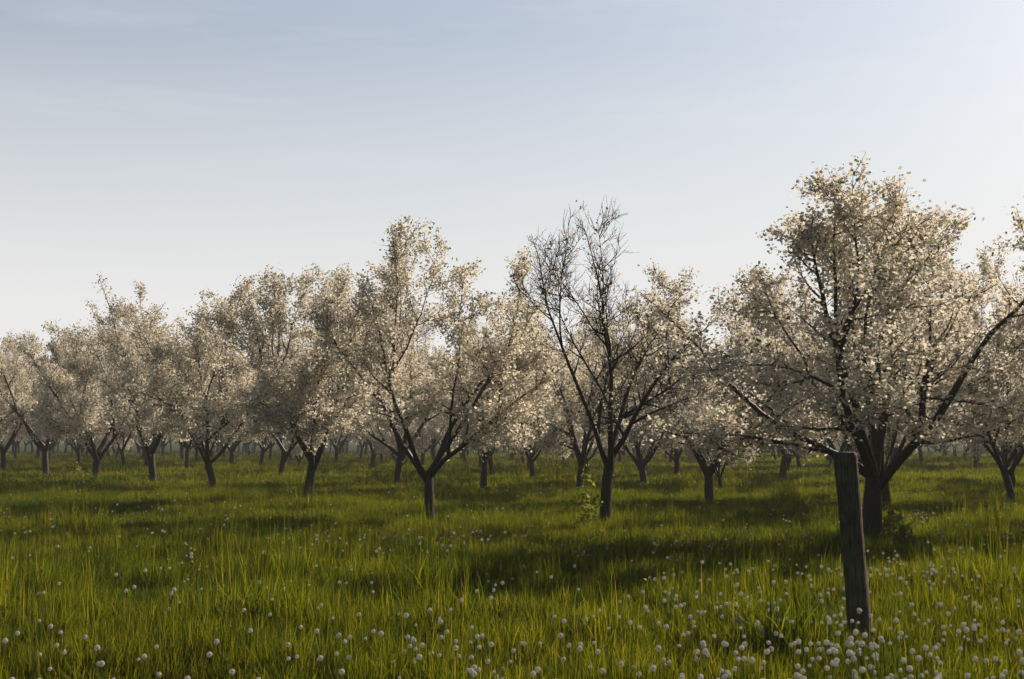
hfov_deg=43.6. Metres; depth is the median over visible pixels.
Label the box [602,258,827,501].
cherry tree
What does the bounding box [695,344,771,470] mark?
cherry tree
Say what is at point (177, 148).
sky
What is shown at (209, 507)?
grass
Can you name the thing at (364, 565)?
weed clump
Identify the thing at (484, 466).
cherry tree
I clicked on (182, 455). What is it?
cherry tree
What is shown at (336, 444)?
cherry tree
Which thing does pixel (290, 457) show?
cherry tree
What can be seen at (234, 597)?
grass clump
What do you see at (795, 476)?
grass patch
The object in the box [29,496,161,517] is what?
grass
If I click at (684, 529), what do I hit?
grass
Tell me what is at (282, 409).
cherry tree
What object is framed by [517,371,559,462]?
cherry tree
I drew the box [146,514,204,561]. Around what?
weed clump
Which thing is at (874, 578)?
grass patch
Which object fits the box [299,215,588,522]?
cherry tree
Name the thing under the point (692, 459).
cherry tree
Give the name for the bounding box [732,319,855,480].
cherry tree
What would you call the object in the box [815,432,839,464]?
cherry tree
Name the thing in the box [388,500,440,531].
weed clump
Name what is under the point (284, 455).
cherry tree
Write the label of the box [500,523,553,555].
weed clump
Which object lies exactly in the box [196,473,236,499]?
weed clump
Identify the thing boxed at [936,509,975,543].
weed clump
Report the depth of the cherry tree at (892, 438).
24.16 m
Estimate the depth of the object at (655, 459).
73.77 m
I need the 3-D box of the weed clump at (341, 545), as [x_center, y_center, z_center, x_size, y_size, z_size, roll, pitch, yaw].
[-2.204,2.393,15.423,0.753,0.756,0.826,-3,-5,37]
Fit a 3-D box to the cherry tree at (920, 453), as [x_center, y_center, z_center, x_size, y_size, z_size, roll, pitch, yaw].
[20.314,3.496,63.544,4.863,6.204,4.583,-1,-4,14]
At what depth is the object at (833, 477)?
41.70 m
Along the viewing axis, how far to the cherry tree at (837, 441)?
80.92 m
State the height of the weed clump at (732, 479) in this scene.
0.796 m
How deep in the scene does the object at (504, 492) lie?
32.85 m
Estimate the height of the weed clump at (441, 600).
0.870 m
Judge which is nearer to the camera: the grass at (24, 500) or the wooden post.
the wooden post
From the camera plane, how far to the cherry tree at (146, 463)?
55.97 m
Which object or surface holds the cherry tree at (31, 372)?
on the ground at (351, 448)
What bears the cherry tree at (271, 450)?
on the ground at (351, 448)
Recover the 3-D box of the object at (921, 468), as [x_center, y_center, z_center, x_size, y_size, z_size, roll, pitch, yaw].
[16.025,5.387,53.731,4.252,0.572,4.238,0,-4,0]
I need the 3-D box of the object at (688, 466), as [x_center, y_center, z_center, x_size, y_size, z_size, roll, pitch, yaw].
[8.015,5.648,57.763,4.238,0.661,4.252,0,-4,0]
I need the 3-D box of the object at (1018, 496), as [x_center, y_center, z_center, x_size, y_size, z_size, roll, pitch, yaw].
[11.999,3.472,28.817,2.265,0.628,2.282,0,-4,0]
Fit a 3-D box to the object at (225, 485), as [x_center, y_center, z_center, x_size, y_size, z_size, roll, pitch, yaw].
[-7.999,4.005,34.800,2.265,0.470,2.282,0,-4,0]
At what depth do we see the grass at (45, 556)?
15.12 m
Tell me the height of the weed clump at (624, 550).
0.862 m
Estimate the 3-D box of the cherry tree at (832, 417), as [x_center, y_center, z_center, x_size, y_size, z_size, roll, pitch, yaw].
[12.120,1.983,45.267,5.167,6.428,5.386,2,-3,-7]
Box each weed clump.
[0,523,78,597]
[0,528,30,604]
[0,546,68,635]
[0,558,23,628]
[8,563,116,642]
[21,475,46,489]
[28,494,73,527]
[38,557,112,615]
[49,485,77,494]
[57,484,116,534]
[65,504,143,554]
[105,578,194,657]
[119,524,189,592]
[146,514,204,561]
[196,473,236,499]
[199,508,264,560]
[207,485,246,502]
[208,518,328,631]
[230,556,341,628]
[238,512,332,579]
[249,472,266,482]
[256,520,288,544]
[285,480,332,510]
[294,511,361,561]
[343,541,397,578]
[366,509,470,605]
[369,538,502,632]
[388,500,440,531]
[445,525,495,553]
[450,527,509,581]
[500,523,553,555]
[506,473,533,492]
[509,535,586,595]
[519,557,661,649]
[555,537,609,578]
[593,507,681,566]
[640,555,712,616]
[675,547,730,592]
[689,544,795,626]
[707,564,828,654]
[723,470,744,482]
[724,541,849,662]
[744,534,805,583]
[751,526,796,551]
[763,469,803,500]
[771,478,813,513]
[824,511,880,543]
[936,491,990,532]
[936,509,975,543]
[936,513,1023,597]
[954,513,1005,549]
[957,487,1023,531]
[988,492,1018,513]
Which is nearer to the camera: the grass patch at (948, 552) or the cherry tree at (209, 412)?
the grass patch at (948, 552)
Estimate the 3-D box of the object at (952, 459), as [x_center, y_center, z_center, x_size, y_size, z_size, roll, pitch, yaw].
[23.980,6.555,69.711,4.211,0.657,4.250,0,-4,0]
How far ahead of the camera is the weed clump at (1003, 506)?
24.00 m
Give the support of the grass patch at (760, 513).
on the ground at (351, 448)
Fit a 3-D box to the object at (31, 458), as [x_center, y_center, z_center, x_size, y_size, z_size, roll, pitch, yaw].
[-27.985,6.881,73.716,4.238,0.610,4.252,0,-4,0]
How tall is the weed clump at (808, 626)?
0.869 m
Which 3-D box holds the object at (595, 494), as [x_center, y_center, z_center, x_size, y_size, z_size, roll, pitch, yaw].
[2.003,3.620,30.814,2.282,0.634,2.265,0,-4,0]
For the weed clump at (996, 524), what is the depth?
20.13 m
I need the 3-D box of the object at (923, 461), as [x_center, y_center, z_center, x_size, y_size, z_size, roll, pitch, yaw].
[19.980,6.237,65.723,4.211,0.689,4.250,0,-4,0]
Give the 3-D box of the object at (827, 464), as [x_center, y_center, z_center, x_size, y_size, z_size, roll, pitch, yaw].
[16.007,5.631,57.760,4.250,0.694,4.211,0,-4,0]
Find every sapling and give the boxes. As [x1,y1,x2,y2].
[75,462,90,480]
[364,466,385,481]
[578,461,603,526]
[882,501,901,535]
[891,505,915,543]
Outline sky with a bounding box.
[0,0,1023,378]
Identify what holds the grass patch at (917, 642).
on the ground at (351, 448)
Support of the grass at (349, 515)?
on the ground at (351, 448)
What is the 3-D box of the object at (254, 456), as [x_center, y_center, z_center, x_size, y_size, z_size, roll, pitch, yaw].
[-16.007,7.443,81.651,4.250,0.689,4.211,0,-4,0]
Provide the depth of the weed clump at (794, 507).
23.51 m
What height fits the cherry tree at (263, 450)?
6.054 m
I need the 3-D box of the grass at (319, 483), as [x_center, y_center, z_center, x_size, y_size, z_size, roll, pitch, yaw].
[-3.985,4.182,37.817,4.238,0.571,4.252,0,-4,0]
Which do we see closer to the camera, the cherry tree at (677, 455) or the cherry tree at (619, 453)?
the cherry tree at (677, 455)
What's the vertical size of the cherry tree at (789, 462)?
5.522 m
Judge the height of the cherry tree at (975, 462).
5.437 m
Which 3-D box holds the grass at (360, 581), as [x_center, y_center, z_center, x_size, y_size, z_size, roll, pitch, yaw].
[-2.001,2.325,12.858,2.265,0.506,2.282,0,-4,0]
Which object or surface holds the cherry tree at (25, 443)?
on the ground at (351, 448)
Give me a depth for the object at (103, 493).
30.58 m
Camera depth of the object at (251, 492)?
30.86 m
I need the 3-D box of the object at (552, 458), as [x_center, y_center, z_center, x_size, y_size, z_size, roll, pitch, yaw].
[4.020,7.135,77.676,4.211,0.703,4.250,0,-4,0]
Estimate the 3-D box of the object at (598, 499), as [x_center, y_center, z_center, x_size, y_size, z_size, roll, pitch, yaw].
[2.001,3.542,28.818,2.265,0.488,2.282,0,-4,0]
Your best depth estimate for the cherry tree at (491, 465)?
45.50 m
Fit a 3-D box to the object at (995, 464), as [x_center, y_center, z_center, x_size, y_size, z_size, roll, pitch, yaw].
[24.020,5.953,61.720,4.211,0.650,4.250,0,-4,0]
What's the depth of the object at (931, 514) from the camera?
22.72 m
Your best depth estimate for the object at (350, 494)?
30.95 m
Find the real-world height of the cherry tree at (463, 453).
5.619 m
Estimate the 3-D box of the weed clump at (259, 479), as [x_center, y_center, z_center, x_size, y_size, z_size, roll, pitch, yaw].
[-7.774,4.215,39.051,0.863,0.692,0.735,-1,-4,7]
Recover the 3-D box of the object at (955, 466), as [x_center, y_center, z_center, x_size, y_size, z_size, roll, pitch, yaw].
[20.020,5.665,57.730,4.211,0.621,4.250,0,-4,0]
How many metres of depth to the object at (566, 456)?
81.79 m
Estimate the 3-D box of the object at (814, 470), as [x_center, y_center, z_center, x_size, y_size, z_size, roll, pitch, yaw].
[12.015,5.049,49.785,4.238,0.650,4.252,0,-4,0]
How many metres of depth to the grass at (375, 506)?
24.49 m
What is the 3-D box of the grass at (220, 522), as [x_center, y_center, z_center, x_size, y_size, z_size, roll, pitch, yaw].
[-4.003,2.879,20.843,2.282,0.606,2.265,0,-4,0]
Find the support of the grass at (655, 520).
on the ground at (351, 448)
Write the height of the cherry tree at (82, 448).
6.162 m
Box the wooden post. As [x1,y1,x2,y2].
[833,451,872,643]
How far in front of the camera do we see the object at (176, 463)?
61.93 m
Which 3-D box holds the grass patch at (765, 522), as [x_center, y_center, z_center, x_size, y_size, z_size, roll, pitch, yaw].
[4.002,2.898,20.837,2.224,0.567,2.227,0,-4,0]
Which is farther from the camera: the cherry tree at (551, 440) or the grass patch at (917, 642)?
the cherry tree at (551, 440)
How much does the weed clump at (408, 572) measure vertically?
0.974 m
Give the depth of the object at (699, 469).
50.16 m
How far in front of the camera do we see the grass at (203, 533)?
18.93 m
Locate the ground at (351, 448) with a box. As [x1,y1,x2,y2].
[3,438,1012,661]
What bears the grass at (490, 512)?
on the ground at (351, 448)
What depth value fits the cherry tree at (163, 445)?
88.35 m
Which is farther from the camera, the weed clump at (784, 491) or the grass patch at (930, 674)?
the weed clump at (784, 491)
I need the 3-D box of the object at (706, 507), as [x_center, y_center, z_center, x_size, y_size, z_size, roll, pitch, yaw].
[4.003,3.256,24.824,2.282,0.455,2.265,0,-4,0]
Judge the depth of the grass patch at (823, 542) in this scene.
16.40 m
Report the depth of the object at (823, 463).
62.02 m
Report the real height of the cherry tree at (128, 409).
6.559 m
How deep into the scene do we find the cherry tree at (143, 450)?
73.12 m
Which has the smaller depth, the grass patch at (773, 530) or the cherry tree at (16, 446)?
the grass patch at (773, 530)
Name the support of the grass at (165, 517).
on the ground at (351, 448)
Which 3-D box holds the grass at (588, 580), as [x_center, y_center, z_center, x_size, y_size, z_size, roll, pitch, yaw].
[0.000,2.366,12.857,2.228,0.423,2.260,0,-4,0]
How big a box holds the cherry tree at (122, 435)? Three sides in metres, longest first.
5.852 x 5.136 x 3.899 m
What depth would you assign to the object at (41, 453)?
97.03 m
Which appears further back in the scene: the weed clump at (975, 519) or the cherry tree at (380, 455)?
the cherry tree at (380, 455)
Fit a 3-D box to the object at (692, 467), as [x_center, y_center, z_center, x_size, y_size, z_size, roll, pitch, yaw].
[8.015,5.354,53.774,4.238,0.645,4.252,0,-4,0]
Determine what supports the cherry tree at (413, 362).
on the ground at (351, 448)
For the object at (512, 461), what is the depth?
69.53 m
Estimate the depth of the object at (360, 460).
69.77 m
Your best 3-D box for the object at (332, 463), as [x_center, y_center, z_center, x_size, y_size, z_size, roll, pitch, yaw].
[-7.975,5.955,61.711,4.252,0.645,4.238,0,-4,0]
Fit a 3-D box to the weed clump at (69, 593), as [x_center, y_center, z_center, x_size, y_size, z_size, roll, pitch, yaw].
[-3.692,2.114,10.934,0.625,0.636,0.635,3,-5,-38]
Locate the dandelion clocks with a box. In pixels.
[0,472,1023,678]
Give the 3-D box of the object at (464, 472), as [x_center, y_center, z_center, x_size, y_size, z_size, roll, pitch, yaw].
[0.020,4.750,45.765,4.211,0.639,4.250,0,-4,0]
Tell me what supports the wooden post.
on the ground at (351, 448)
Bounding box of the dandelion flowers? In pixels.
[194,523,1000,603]
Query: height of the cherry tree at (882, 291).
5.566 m
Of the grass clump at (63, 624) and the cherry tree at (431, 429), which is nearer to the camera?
the grass clump at (63, 624)
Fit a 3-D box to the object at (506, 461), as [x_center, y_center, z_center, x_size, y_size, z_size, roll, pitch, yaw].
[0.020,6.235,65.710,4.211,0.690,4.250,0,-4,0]
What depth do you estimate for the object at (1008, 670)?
7.76 m
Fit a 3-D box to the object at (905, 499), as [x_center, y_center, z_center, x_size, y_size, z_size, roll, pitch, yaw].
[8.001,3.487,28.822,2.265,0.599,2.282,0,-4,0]
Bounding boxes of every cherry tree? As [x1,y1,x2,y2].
[0,319,114,474]
[0,329,72,469]
[0,348,86,460]
[0,391,37,457]
[2,339,70,458]
[5,434,15,453]
[13,296,170,475]
[21,437,28,453]
[23,437,33,453]
[26,355,104,462]
[43,363,105,456]
[64,438,70,453]
[78,377,157,463]
[79,320,199,467]
[86,271,234,481]
[94,432,138,456]
[105,425,166,459]
[106,271,313,486]
[134,432,150,453]
[138,328,252,468]
[161,438,170,454]
[172,384,226,461]
[177,440,184,459]
[187,344,281,462]
[198,261,407,499]
[210,429,243,457]
[214,356,296,463]
[215,315,357,474]
[245,423,298,459]
[246,440,251,454]
[253,441,267,453]
[264,420,304,460]
[268,421,329,466]
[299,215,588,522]
[301,391,363,462]
[304,295,484,483]
[308,343,435,468]
[314,429,341,455]
[335,431,346,454]
[338,432,348,453]
[339,431,375,459]
[349,387,427,463]
[364,436,376,455]
[368,413,444,472]
[406,355,448,465]
[415,304,560,489]
[416,355,446,460]
[421,364,466,461]
[441,376,481,466]
[449,337,533,475]
[490,313,589,477]
[502,334,579,468]
[504,194,718,521]
[504,312,668,491]
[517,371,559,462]
[532,346,630,471]
[570,296,717,483]
[594,438,632,463]
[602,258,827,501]
[626,150,1023,539]
[637,349,720,475]
[672,385,760,488]
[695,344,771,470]
[720,251,972,478]
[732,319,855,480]
[748,287,905,458]
[764,420,838,471]
[772,444,776,460]
[780,256,979,509]
[787,412,840,468]
[807,320,867,451]
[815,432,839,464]
[830,418,843,446]
[870,396,950,461]
[913,241,1023,501]
[917,407,959,463]
[930,363,1005,468]
[938,338,1021,465]
[940,442,947,455]
[947,371,1023,487]
[952,442,956,456]
[960,441,967,458]
[978,195,1023,363]
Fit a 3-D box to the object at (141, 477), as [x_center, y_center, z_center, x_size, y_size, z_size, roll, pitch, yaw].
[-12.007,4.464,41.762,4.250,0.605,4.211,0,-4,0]
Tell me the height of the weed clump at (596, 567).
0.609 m
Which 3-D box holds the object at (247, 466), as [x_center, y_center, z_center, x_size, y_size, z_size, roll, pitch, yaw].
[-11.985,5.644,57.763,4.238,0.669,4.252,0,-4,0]
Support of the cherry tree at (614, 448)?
on the ground at (351, 448)
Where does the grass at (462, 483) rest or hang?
on the ground at (351, 448)
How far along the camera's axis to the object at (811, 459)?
73.16 m
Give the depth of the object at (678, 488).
34.82 m
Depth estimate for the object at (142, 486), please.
35.02 m
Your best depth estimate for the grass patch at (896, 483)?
37.23 m
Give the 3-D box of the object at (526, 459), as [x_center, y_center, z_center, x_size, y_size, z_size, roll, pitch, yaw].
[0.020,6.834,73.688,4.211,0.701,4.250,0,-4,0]
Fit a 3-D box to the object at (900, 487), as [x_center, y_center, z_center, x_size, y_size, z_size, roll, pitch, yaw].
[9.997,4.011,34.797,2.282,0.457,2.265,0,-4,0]
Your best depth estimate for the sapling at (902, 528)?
17.36 m
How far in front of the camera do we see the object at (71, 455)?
84.92 m
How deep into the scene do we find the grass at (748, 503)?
26.61 m
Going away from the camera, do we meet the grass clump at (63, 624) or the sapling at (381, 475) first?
the grass clump at (63, 624)
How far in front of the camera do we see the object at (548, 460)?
69.47 m
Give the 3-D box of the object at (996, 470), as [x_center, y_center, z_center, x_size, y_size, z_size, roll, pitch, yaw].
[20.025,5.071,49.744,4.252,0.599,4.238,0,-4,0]

